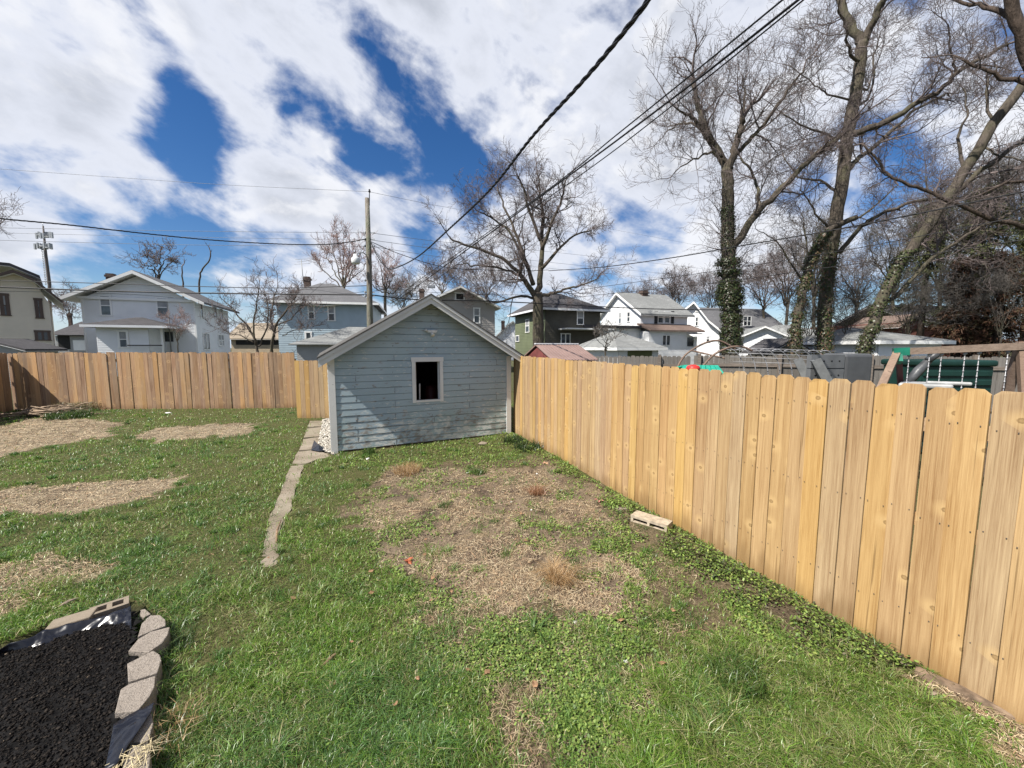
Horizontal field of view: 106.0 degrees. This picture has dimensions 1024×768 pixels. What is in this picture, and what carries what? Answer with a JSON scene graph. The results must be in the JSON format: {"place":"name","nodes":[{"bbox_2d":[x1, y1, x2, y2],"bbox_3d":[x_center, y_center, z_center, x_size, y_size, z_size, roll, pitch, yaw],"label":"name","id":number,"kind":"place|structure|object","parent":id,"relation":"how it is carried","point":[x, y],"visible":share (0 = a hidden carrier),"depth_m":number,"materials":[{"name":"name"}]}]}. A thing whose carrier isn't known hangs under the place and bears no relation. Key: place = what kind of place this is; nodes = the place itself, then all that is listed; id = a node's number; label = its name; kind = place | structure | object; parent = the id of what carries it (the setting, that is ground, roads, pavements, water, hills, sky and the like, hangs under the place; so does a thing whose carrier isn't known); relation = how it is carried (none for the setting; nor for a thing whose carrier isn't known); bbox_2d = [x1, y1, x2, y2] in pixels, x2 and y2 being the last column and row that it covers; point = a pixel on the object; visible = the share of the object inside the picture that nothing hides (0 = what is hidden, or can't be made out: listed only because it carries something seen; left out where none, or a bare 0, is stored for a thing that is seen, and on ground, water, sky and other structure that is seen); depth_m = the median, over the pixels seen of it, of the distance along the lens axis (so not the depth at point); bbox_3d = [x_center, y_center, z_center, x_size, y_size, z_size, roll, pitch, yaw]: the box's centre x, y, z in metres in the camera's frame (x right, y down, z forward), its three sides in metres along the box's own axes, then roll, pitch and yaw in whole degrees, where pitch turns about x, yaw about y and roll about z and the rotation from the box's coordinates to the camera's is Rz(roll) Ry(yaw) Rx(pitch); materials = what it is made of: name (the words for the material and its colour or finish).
{"place":"outdoors","nodes":[
{"label":"outdoors","id":0,"kind":"place"},
{"bbox_2d":[0,262,63,345],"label":"house","id":1,"kind":"structure","parent":0,"point":[26,315],"depth_m":24.94,"materials":[{"name":"beige"}]},
{"bbox_2d":[0,338,67,384],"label":"garage","id":2,"kind":"structure","parent":0,"point":[11,346],"depth_m":19.58,"materials":[{"name":"grey"}]},
{"bbox_2d":[54,313,85,352],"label":"garage","id":3,"kind":"structure","parent":0,"point":[70,337],"depth_m":40.27,"materials":[{"name":"grey"}]},
{"bbox_2d":[229,323,278,361],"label":"house","id":4,"kind":"structure","parent":0,"point":[241,344],"depth_m":52.23,"materials":[{"name":"beige"}]},
{"bbox_2d":[261,421,330,566],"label":"path","id":5,"kind":"structure","parent":0,"point":[305,451],"depth_m":5.73,"materials":[{"name":"concrete"}]},
{"bbox_2d":[264,259,386,359],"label":"house","id":6,"kind":"structure","parent":0,"point":[344,311],"depth_m":30.49,"materials":[{"name":"blue"}]},
{"bbox_2d":[496,321,514,359],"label":"house","id":7,"kind":"structure","parent":0,"point":[510,339],"depth_m":59.78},
{"bbox_2d":[0,348,1023,767],"bbox_3d":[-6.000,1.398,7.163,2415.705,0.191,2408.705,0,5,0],"label":"ground","id":8,"kind":"structure","parent":0,"point":[398,490],"depth_m":3.98,"materials":[{"name":"plant"}]},
{"bbox_2d":[0,353,12,412],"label":"picket fence","id":9,"kind":"object","parent":8,"relation":"on","point":[6,403],"visible":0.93,"depth_m":11.91,"materials":[{"name":"brown wood"}]},
{"bbox_2d":[33,223,53,303],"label":"radio mast","id":10,"kind":"object","parent":8,"relation":"on","point":[44,246],"visible":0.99,"depth_m":145.60,"materials":[{"name":"metal"}]},
{"bbox_2d":[2,568,89,607],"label":"grass tuft","id":11,"kind":"object","parent":8,"relation":"on","point":[24,592],"visible":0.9,"depth_m":3.27,"materials":[{"name":"plant"}]},
{"bbox_2d":[0,402,102,417],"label":"brush pile","id":12,"kind":"object","parent":8,"relation":"on","point":[37,411],"visible":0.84,"depth_m":11.16,"materials":[{"name":"wood"}]},
{"bbox_2d":[33,407,96,420],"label":"grass tuft","id":13,"kind":"object","parent":8,"relation":"on","point":[72,414],"visible":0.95,"depth_m":10.91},
{"bbox_2d":[48,276,81,325],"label":"bare tree","id":14,"kind":"object","parent":8,"relation":"on","point":[65,304],"visible":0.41,"depth_m":58.64,"materials":[{"name":"brown plant"}]},
{"bbox_2d":[0,608,141,767],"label":"mulch bed","id":15,"kind":"object","parent":8,"relation":"on","point":[51,718],"visible":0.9,"depth_m":2.21,"materials":[{"name":"wood"}]},
{"bbox_2d":[0,606,130,653],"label":"plastic sheet","id":16,"kind":"object","parent":15,"relation":"on","point":[49,635],"visible":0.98,"depth_m":2.73,"materials":[{"name":"black"}]},
{"bbox_2d":[46,607,98,628],"bbox_3d":[-3.218,1.771,2.831,0.247,0.138,0.130,-3,6,-29],"label":"concrete block","id":17,"kind":"object","parent":8,"relation":"on","point":[75,617],"depth_m":2.82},
{"bbox_2d":[90,596,129,617],"bbox_3d":[-3.089,1.774,2.966,0.213,0.150,0.130,-5,8,-44],"label":"cinder block","id":18,"kind":"object","parent":8,"relation":"on","point":[107,608],"depth_m":2.96,"materials":[{"name":"concrete"}]},
{"bbox_2d":[115,676,157,720],"bbox_3d":[-2.138,1.846,2.200,0.153,0.150,0.261,-4,7,-38],"label":"stone block","id":19,"kind":"object","parent":8,"relation":"on","point":[135,696],"depth_m":2.20,"materials":[{"name":"stone"}]},
{"bbox_2d":[123,745,151,767],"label":"stone block","id":20,"kind":"object","parent":8,"relation":"on","point":[149,763],"depth_m":1.86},
{"bbox_2d":[105,725,174,767],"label":"straw wisp","id":21,"kind":"object","parent":20,"relation":"on","point":[139,756],"visible":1,"depth_m":1.87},
{"bbox_2d":[130,714,154,749],"bbox_3d":[-1.925,1.868,2.019,0.077,0.141,0.185,-4,6,-33],"label":"stone block","id":22,"kind":"object","parent":8,"relation":"on","point":[140,735],"depth_m":1.99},
{"bbox_2d":[105,702,153,767],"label":"plastic sheet","id":23,"kind":"object","parent":22,"relation":"on","point":[126,729],"visible":1,"depth_m":1.97,"materials":[{"name":"black"}]},
{"bbox_2d":[127,651,162,695],"bbox_3d":[-2.286,1.827,2.408,0.250,0.153,0.151,5,7,44],"label":"stone block","id":24,"kind":"object","parent":8,"relation":"on","point":[147,665],"depth_m":2.38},
{"bbox_2d":[59,270,239,375],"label":"house","id":25,"kind":"structure","parent":8,"relation":"on","point":[115,322],"depth_m":28.47,"materials":[{"name":"white"}]},
{"bbox_2d":[129,627,170,663],"bbox_3d":[-2.448,1.808,2.634,0.193,0.146,0.227,0,5,0],"label":"stone block","id":26,"kind":"object","parent":8,"relation":"on","point":[156,641],"depth_m":2.60,"materials":[{"name":"stone"}]},
{"bbox_2d":[7,352,296,409],"bbox_3d":[-11.439,-0.061,12.489,8.685,1.951,0.186,0,5,-4],"label":"picket fence","id":27,"kind":"object","parent":8,"relation":"on","point":[169,380],"visible":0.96,"depth_m":12.41,"materials":[{"name":"brown wood"}]},
{"bbox_2d":[138,615,165,638],"bbox_3d":[-2.608,1.797,2.800,0.144,0.136,0.233,-5,7,-43],"label":"stone block","id":28,"kind":"object","parent":8,"relation":"on","point":[149,623],"depth_m":2.77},
{"bbox_2d":[113,237,196,278],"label":"bare tree","id":29,"kind":"object","parent":8,"relation":"on","point":[158,259],"visible":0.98,"depth_m":40.27,"materials":[{"name":"brown plant"}]},
{"bbox_2d":[124,612,202,663],"bbox_3d":[-2.388,1.783,2.664,0.560,0.146,0.589,-3,6,-27],"label":"grass tuft","id":30,"kind":"object","parent":8,"relation":"on","point":[178,638],"visible":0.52,"depth_m":2.72,"materials":[{"name":"plant"}]},
{"bbox_2d":[120,691,216,765],"bbox_3d":[-1.857,1.848,2.050,0.522,0.137,0.516,5,7,44],"label":"grass tuft","id":31,"kind":"object","parent":8,"relation":"on","point":[180,725],"visible":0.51,"depth_m":2.09,"materials":[{"name":"plant"}]},
{"bbox_2d":[156,303,194,352],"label":"young tree","id":32,"kind":"object","parent":8,"relation":"on","point":[183,325],"visible":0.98,"depth_m":24.74,"materials":[{"name":"brown plant"}]},
{"bbox_2d":[194,254,329,352],"bbox_3d":[-13.983,-4.723,22.844,7.722,5.986,4.020,1,6,13],"label":"tree","id":33,"kind":"object","parent":8,"relation":"on","point":[269,317],"visible":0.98,"depth_m":22.62,"materials":[{"name":"brown plant"}]},
{"bbox_2d":[294,360,328,417],"bbox_3d":[-5.435,0.195,10.957,1.403,1.754,0.171,0,5,4],"label":"picket fence","id":34,"kind":"object","parent":8,"relation":"on","point":[311,384],"visible":0.59,"depth_m":10.89,"materials":[{"name":"brown wood"}]},
{"bbox_2d":[318,418,334,454],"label":"gravel","id":35,"kind":"structure","parent":8,"relation":"on","point":[325,443],"depth_m":8.66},
{"bbox_2d":[288,327,365,360],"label":"garage","id":36,"kind":"structure","parent":8,"relation":"on","point":[311,348],"depth_m":21.15,"materials":[{"name":"grey"}]},
{"bbox_2d":[307,215,376,287],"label":"budding tree","id":37,"kind":"object","parent":8,"relation":"on","point":[343,269],"visible":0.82,"depth_m":39.41,"materials":[{"name":"brown plant"}]},
{"bbox_2d":[351,189,374,325],"bbox_3d":[-7.454,-4.593,19.367,0.514,10.184,1.169,5,7,41],"label":"utility pole","id":38,"kind":"object","parent":8,"relation":"on","point":[355,260],"visible":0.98,"depth_m":19.39,"materials":[{"name":"brown wood"}]},
{"bbox_2d":[0,218,364,244],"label":"wire","id":39,"kind":"object","parent":38,"relation":"attached to","point":[168,235],"visible":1,"depth_m":15.61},
{"bbox_2d":[0,286,366,295],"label":"wire","id":40,"kind":"object","parent":38,"relation":"attached to","point":[178,292],"visible":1,"depth_m":19.31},
{"bbox_2d":[370,0,650,268],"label":"wire","id":41,"kind":"object","parent":38,"relation":"attached to","point":[626,28],"visible":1,"depth_m":4.73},
{"bbox_2d":[372,295,740,310],"bbox_3d":[5.137,-5.041,24.675,26.741,0.380,0.412,-2,6,-22],"label":"wire","id":42,"kind":"object","parent":38,"relation":"attached to","point":[550,303],"visible":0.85,"depth_m":23.46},
{"bbox_2d":[362,242,411,316],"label":"budding tree","id":43,"kind":"object","parent":8,"relation":"on","point":[376,283],"visible":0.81,"depth_m":41.07,"materials":[{"name":"brown plant"}]},
{"bbox_2d":[378,264,430,308],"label":"bare tree","id":44,"kind":"object","parent":8,"relation":"on","point":[410,293],"visible":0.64,"depth_m":59.98,"materials":[{"name":"brown plant"}]},
{"bbox_2d":[317,293,523,454],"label":"shed","id":45,"kind":"structure","parent":8,"relation":"on","point":[380,371],"depth_m":7.99,"materials":[{"name":"paint"}]},
{"bbox_2d":[411,357,443,402],"bbox_3d":[-1.789,-0.094,8.149,0.678,0.946,0.130,-3,6,-26],"label":"window frame","id":46,"kind":"structure","parent":45,"relation":"in","point":[413,359],"depth_m":8.10,"materials":[{"name":"white paint"}]},
{"bbox_2d":[414,245,470,293],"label":"bare tree","id":47,"kind":"object","parent":8,"relation":"on","point":[441,278],"visible":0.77,"depth_m":54.18,"materials":[{"name":"brown plant"}]},
{"bbox_2d":[436,285,500,335],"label":"house","id":48,"kind":"structure","parent":8,"relation":"on","point":[482,315],"depth_m":29.05,"materials":[{"name":"beige"}]},
{"bbox_2d":[454,248,518,298],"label":"bare tree","id":49,"kind":"object","parent":8,"relation":"on","point":[484,273],"visible":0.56,"depth_m":53.60,"materials":[{"name":"brown plant"}]},
{"bbox_2d":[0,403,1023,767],"bbox_3d":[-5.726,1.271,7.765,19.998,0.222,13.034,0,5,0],"label":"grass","id":50,"kind":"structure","parent":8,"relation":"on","point":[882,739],"depth_m":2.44,"materials":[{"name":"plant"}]},
{"bbox_2d":[0,410,1023,767],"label":"straw","id":51,"kind":"object","parent":8,"relation":"on","point":[474,580],"visible":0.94,"depth_m":3.57,"materials":[{"name":"plant"}]},
{"bbox_2d":[420,124,639,345],"bbox_3d":[1.165,-9.661,28.093,14.596,18.566,10.282,0,5,0],"label":"oak tree","id":52,"kind":"object","parent":8,"relation":"on","point":[538,323],"visible":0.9,"depth_m":27.50,"materials":[{"name":"brown plant"}]},
{"bbox_2d":[511,550,596,594],"bbox_3d":[0.387,1.691,3.430,0.925,0.158,0.784,-4,7,-38],"label":"dead clump","id":53,"kind":"object","parent":8,"relation":"on","point":[555,573],"visible":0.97,"depth_m":3.41,"materials":[{"name":"beige plant"}]},
{"bbox_2d":[507,294,613,354],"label":"house","id":54,"kind":"structure","parent":8,"relation":"on","point":[561,325],"depth_m":32.82,"materials":[{"name":"wood"}]},
{"bbox_2d":[524,343,597,361],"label":"garden shed","id":55,"kind":"structure","parent":8,"relation":"on","point":[573,352],"depth_m":10.39,"materials":[{"name":"red metal"}]},
{"bbox_2d":[256,431,1019,767],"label":"ground cover","id":56,"kind":"object","parent":8,"relation":"on","point":[578,673],"visible":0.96,"depth_m":2.77,"materials":[{"name":"green plant"}]},
{"bbox_2d":[596,355,691,367],"bbox_3d":[4.210,-0.053,12.927,3.362,1.853,0.148,1,5,10],"label":"board fence","id":57,"kind":"object","parent":8,"relation":"on","point":[670,361],"visible":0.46,"depth_m":12.85,"materials":[{"name":"wood"}]},
{"bbox_2d":[631,510,672,531],"bbox_3d":[1.615,1.598,4.472,0.425,0.100,0.170,5,7,42],"label":"cinder block","id":58,"kind":"object","parent":8,"relation":"on","point":[657,522],"depth_m":4.43,"materials":[{"name":"concrete"}]},
{"bbox_2d":[640,259,697,307],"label":"bare tree","id":59,"kind":"object","parent":8,"relation":"on","point":[674,291],"visible":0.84,"depth_m":63.21,"materials":[{"name":"brown plant"}]},
{"bbox_2d":[680,259,721,307],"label":"bare tree","id":60,"kind":"object","parent":8,"relation":"on","point":[700,289],"visible":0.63,"depth_m":60.22,"materials":[{"name":"grey plant"}]},
{"bbox_2d":[699,307,782,355],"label":"house","id":61,"kind":"structure","parent":8,"relation":"on","point":[753,318],"depth_m":48.43,"materials":[{"name":"white"}]},
{"bbox_2d":[695,635,792,703],"bbox_3d":[1.405,1.799,2.422,0.516,0.161,0.500,-1,5,-11],"label":"grass tuft","id":62,"kind":"object","parent":8,"relation":"on","point":[752,688],"visible":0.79,"depth_m":2.38,"materials":[{"name":"plant"}]},
{"bbox_2d":[677,340,835,375],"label":"hoop tunnel","id":63,"kind":"structure","parent":8,"relation":"on","point":[726,348],"depth_m":8.70,"materials":[{"name":"metal"}]},
{"bbox_2d":[737,248,797,317],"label":"bare tree","id":64,"kind":"object","parent":8,"relation":"on","point":[748,282],"visible":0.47,"depth_m":48.95,"materials":[{"name":"brown plant"}]},
{"bbox_2d":[514,356,1023,724],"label":"picket fence","id":65,"kind":"object","parent":8,"relation":"on","point":[746,469],"visible":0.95,"depth_m":2.92,"materials":[{"name":"brown wood"}]},
{"bbox_2d":[619,0,944,371],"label":"ivy tree","id":66,"kind":"object","parent":8,"relation":"on","point":[729,297],"visible":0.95,"depth_m":15.76,"materials":[{"name":"brown plant"}]},
{"bbox_2d":[750,231,817,324],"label":"bare tree","id":67,"kind":"object","parent":8,"relation":"on","point":[772,256],"visible":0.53,"depth_m":38.67,"materials":[{"name":"brown plant"}]},
{"bbox_2d":[773,182,864,328],"bbox_3d":[26.520,-9.195,33.659,6.475,16.366,10.182,4,7,35],"label":"bare tree","id":68,"kind":"object","parent":8,"relation":"on","point":[819,227],"visible":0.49,"depth_m":32.68,"materials":[{"name":"brown plant"}]},
{"bbox_2d":[775,280,864,336],"bbox_3d":[16.807,-2.926,21.546,4.996,6.157,3.919,-3,6,-29],"label":"scrub","id":69,"kind":"object","parent":8,"relation":"on","point":[810,314],"visible":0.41,"depth_m":21.55,"materials":[{"name":"brown plant"}]},
{"bbox_2d":[803,272,877,338],"bbox_3d":[17.299,-2.791,19.980,6.518,6.184,3.327,-3,6,-29],"label":"scrub","id":70,"kind":"object","parent":8,"relation":"on","point":[860,296],"visible":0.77,"depth_m":19.20,"materials":[{"name":"grey plant"}]},
{"bbox_2d":[815,233,887,311],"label":"bare tree","id":71,"kind":"object","parent":8,"relation":"on","point":[854,269],"visible":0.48,"depth_m":41.05,"materials":[{"name":"brown plant"}]},
{"bbox_2d":[694,354,1017,423],"bbox_3d":[9.977,0.098,11.084,8.676,1.898,0.148,2,6,19],"label":"board fence","id":72,"kind":"object","parent":8,"relation":"on","point":[727,364],"visible":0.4,"depth_m":11.65,"materials":[{"name":"wood"}]},
{"bbox_2d":[703,0,1022,354],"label":"tall tree","id":73,"kind":"object","parent":8,"relation":"on","point":[823,332],"visible":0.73,"depth_m":17.58,"materials":[{"name":"brown plant"}]},
{"bbox_2d":[801,328,955,356],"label":"garage","id":74,"kind":"structure","parent":8,"relation":"on","point":[886,343],"depth_m":18.36,"materials":[{"name":"white"}]},
{"bbox_2d":[736,155,1023,376],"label":"leaning tree","id":75,"kind":"object","parent":8,"relation":"on","point":[804,286],"visible":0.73,"depth_m":17.53,"materials":[{"name":"brown plant"}]},
{"bbox_2d":[842,191,925,315],"bbox_3d":[34.304,-8.930,34.694,7.708,15.645,8.118,4,7,35],"label":"bare tree","id":76,"kind":"object","parent":8,"relation":"on","point":[890,250],"visible":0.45,"depth_m":35.19,"materials":[{"name":"brown plant"}]},
{"bbox_2d":[810,305,980,356],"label":"house","id":77,"kind":"structure","parent":8,"relation":"on","point":[860,325],"depth_m":34.15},
{"bbox_2d":[848,242,969,334],"bbox_3d":[20.083,-3.238,19.489,5.540,7.162,3.733,-3,6,-28],"label":"scrub","id":78,"kind":"object","parent":8,"relation":"on","point":[923,292],"visible":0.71,"depth_m":19.34,"materials":[{"name":"brown plant"}]},
{"bbox_2d":[880,201,970,335],"bbox_3d":[28.382,-6.306,26.572,4.142,12.036,4.493,0,5,0],"label":"bare tree","id":79,"kind":"object","parent":8,"relation":"on","point":[927,270],"visible":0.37,"depth_m":26.27,"materials":[{"name":"brown plant"}]},
{"bbox_2d":[832,0,1023,231],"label":"dark tree","id":80,"kind":"object","parent":8,"relation":"on","point":[1011,13],"visible":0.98,"depth_m":12.94,"materials":[{"name":"brown plant"}]},
{"bbox_2d":[843,342,1023,482],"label":"swing set","id":81,"kind":"object","parent":8,"relation":"on","point":[1014,374],"visible":0.43,"depth_m":5.38,"materials":[{"name":"brown wood"}]},
{"bbox_2d":[884,162,985,320],"bbox_3d":[35.848,-9.887,32.665,10.780,17.946,7.114,-4,7,-35],"label":"bare tree","id":82,"kind":"object","parent":8,"relation":"on","point":[902,214],"visible":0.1,"depth_m":32.72,"materials":[{"name":"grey plant"}]},
{"bbox_2d":[898,381,971,477],"bbox_3d":[6.116,0.690,5.771,0.695,1.520,0.732,3,6,28],"label":"play table","id":83,"kind":"object","parent":8,"relation":"on","point":[929,385],"visible":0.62,"depth_m":5.46,"materials":[{"name":"grey plastic"}]},
{"bbox_2d":[852,17,1023,354],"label":"leaning tree","id":84,"kind":"object","parent":8,"relation":"on","point":[882,299],"visible":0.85,"depth_m":15.18,"materials":[{"name":"brown plant"}]},
{"bbox_2d":[881,359,997,451],"bbox_3d":[8.298,0.396,7.627,1.324,1.757,0.900,0,5,4],"label":"storage bin","id":85,"kind":"object","parent":8,"relation":"on","point":[951,370],"visible":0.31,"depth_m":7.16,"materials":[{"name":"green plastic"}]},
{"bbox_2d":[896,254,995,338],"bbox_3d":[24.243,-3.641,21.636,6.255,7.562,4.702,0,5,0],"label":"scrub","id":86,"kind":"object","parent":8,"relation":"on","point":[946,302],"visible":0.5,"depth_m":21.29,"materials":[{"name":"brown plant"}]},
{"bbox_2d":[921,256,995,357],"bbox_3d":[25.127,-3.474,21.865,3.361,7.362,3.669,0,5,0],"label":"conifer","id":87,"kind":"object","parent":8,"relation":"on","point":[959,337],"visible":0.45,"depth_m":21.45,"materials":[{"name":"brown plant"}]},
{"bbox_2d":[914,666,1014,721],"bbox_3d":[2.775,1.871,2.273,0.075,0.053,0.559,-4,7,-39],"label":"landscape timber","id":88,"kind":"object","parent":8,"relation":"on","point":[970,695],"visible":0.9,"depth_m":2.32,"materials":[{"name":"wood"}]},
{"bbox_2d":[906,138,1023,353],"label":"bare tree","id":89,"kind":"object","parent":8,"relation":"on","point":[960,222],"visible":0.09,"depth_m":28.43,"materials":[{"name":"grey plant"}]},
{"bbox_2d":[925,182,1019,355],"bbox_3d":[30.766,-6.564,25.409,4.717,12.768,4.946,0,5,0],"label":"bare tree","id":90,"kind":"object","parent":8,"relation":"on","point":[1001,228],"visible":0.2,"depth_m":24.77,"materials":[{"name":"brown plant"}]},
{"bbox_2d":[932,240,1023,357],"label":"scrub","id":91,"kind":"object","parent":8,"relation":"on","point":[995,283],"visible":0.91,"depth_m":19.69,"materials":[{"name":"brown plant"}]},
{"bbox_2d":[952,125,1023,305],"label":"bare tree","id":92,"kind":"object","parent":8,"relation":"on","point":[1011,174],"visible":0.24,"depth_m":26.42,"materials":[{"name":"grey plant"}]},
{"bbox_2d":[960,249,1023,357],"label":"conifer","id":93,"kind":"object","parent":8,"relation":"on","point":[1011,331],"visible":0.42,"depth_m":20.45,"materials":[{"name":"brown plant"}]},
{"bbox_2d":[981,202,1023,341],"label":"conifer","id":94,"kind":"object","parent":8,"relation":"on","point":[1020,244],"visible":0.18,"depth_m":23.73,"materials":[{"name":"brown plant"}]},
{"bbox_2d":[0,0,1023,347],"label":"sky","id":95,"kind":"structure","parent":0,"point":[394,98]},
{"bbox_2d":[392,0,782,300],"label":"wire","id":96,"kind":"object","parent":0,"point":[745,30],"visible":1,"depth_m":5.97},
{"bbox_2d":[392,0,799,302],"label":"wire","id":97,"kind":"object","parent":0,"point":[730,53],"visible":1,"depth_m":5.91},
{"bbox_2d":[393,0,803,305],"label":"wire","id":98,"kind":"object","parent":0,"point":[790,10],"visible":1,"depth_m":5.87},
{"bbox_2d":[579,331,667,362],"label":"garage","id":99,"kind":"structure","parent":0,"point":[626,346],"depth_m":23.20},
{"bbox_2d":[583,290,708,364],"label":"house","id":100,"kind":"structure","parent":0,"point":[674,333],"depth_m":36.14,"materials":[{"name":"wood"}]},
{"bbox_2d":[685,302,719,355],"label":"house","id":101,"kind":"structure","parent":0,"point":[700,320],"depth_m":41.88,"materials":[{"name":"white"}]},
{"bbox_2d":[739,326,787,369],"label":"garage","id":102,"kind":"structure","parent":0,"point":[752,336],"depth_m":25.50,"materials":[{"name":"white"}]},
{"bbox_2d":[518,215,1023,298],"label":"wire","id":103,"kind":"object","parent":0,"point":[807,256],"visible":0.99,"depth_m":12.03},
{"bbox_2d":[742,338,812,372],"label":"garage","id":104,"kind":"structure","parent":0,"point":[779,344],"depth_m":21.31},
{"bbox_2d":[544,239,1023,300],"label":"wire","id":105,"kind":"object","parent":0,"point":[818,268],"visible":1,"depth_m":12.24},
{"bbox_2d":[549,191,1023,270],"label":"wire","id":106,"kind":"object","parent":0,"point":[825,231],"visible":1,"depth_m":11.01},
{"bbox_2d":[904,353,939,380],"bbox_3d":[7.012,-0.257,6.591,0.596,0.677,0.167,1,5,7],"label":"folded umbrella","id":107,"kind":"object","parent":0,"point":[918,371],"visible":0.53,"depth_m":6.55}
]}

